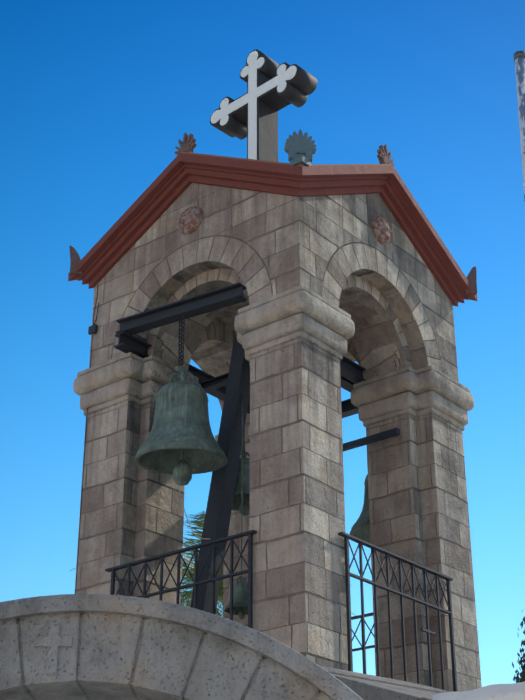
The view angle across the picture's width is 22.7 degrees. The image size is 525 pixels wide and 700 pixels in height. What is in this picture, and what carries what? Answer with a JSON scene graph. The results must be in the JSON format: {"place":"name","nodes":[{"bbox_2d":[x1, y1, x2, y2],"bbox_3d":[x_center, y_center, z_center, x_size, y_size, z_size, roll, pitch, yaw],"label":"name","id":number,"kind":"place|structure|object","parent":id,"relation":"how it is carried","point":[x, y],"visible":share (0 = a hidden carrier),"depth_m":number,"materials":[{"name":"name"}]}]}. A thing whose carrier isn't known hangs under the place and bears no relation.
{"place":"outdoors","nodes":[
{"label":"outdoors","id":0,"kind":"place"},
{"bbox_2d":[0,594,362,699],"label":"gate arch","id":1,"kind":"structure","parent":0,"point":[86,647],"depth_m":6.94,"materials":[{"name":"stone"}]},
{"bbox_2d":[0,0,524,686],"label":"sky","id":2,"kind":"structure","parent":0,"point":[98,97],"materials":[{"name":"blue"}]},
{"bbox_2d":[320,666,449,699],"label":"stone ledge","id":3,"kind":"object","parent":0,"point":[366,686],"depth_m":9.20,"materials":[{"name":"grey stone"}]},
{"bbox_2d":[452,688,524,699],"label":"white parapet wall","id":4,"kind":"structure","parent":0,"point":[516,694],"depth_m":4.32,"materials":[{"name":"paint"}]},
{"bbox_2d":[432,681,524,699],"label":"coping","id":5,"kind":"object","parent":4,"relation":"on","point":[493,688],"visible":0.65,"depth_m":4.40,"materials":[{"name":"white"}]},
{"label":"ground","id":6,"kind":"structure","parent":0,"visible":0},
{"bbox_2d":[70,511,355,616],"bbox_3d":[-1.482,12.160,27.275,6.942,17.856,7.631,-20,-33,34],"label":"palm tree","id":7,"kind":"object","parent":6,"relation":"on","point":[187,595],"visible":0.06,"depth_m":30.42,"materials":[{"name":"green plant"}]},
{"bbox_2d":[68,49,481,691],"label":"bell tower","id":8,"kind":"structure","parent":6,"relation":"on","point":[280,305],"depth_m":15.01,"materials":[{"name":"stone"}]},
{"bbox_2d":[512,610,524,682],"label":"cypress tree","id":9,"kind":"object","parent":6,"relation":"on","point":[522,676],"visible":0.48,"depth_m":11.74,"materials":[{"name":"green plant"}]},
{"bbox_2d":[513,51,524,200],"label":"flagpole","id":10,"kind":"object","parent":6,"relation":"on","point":[519,58],"visible":1,"depth_m":8.74,"materials":[{"name":"metal"}]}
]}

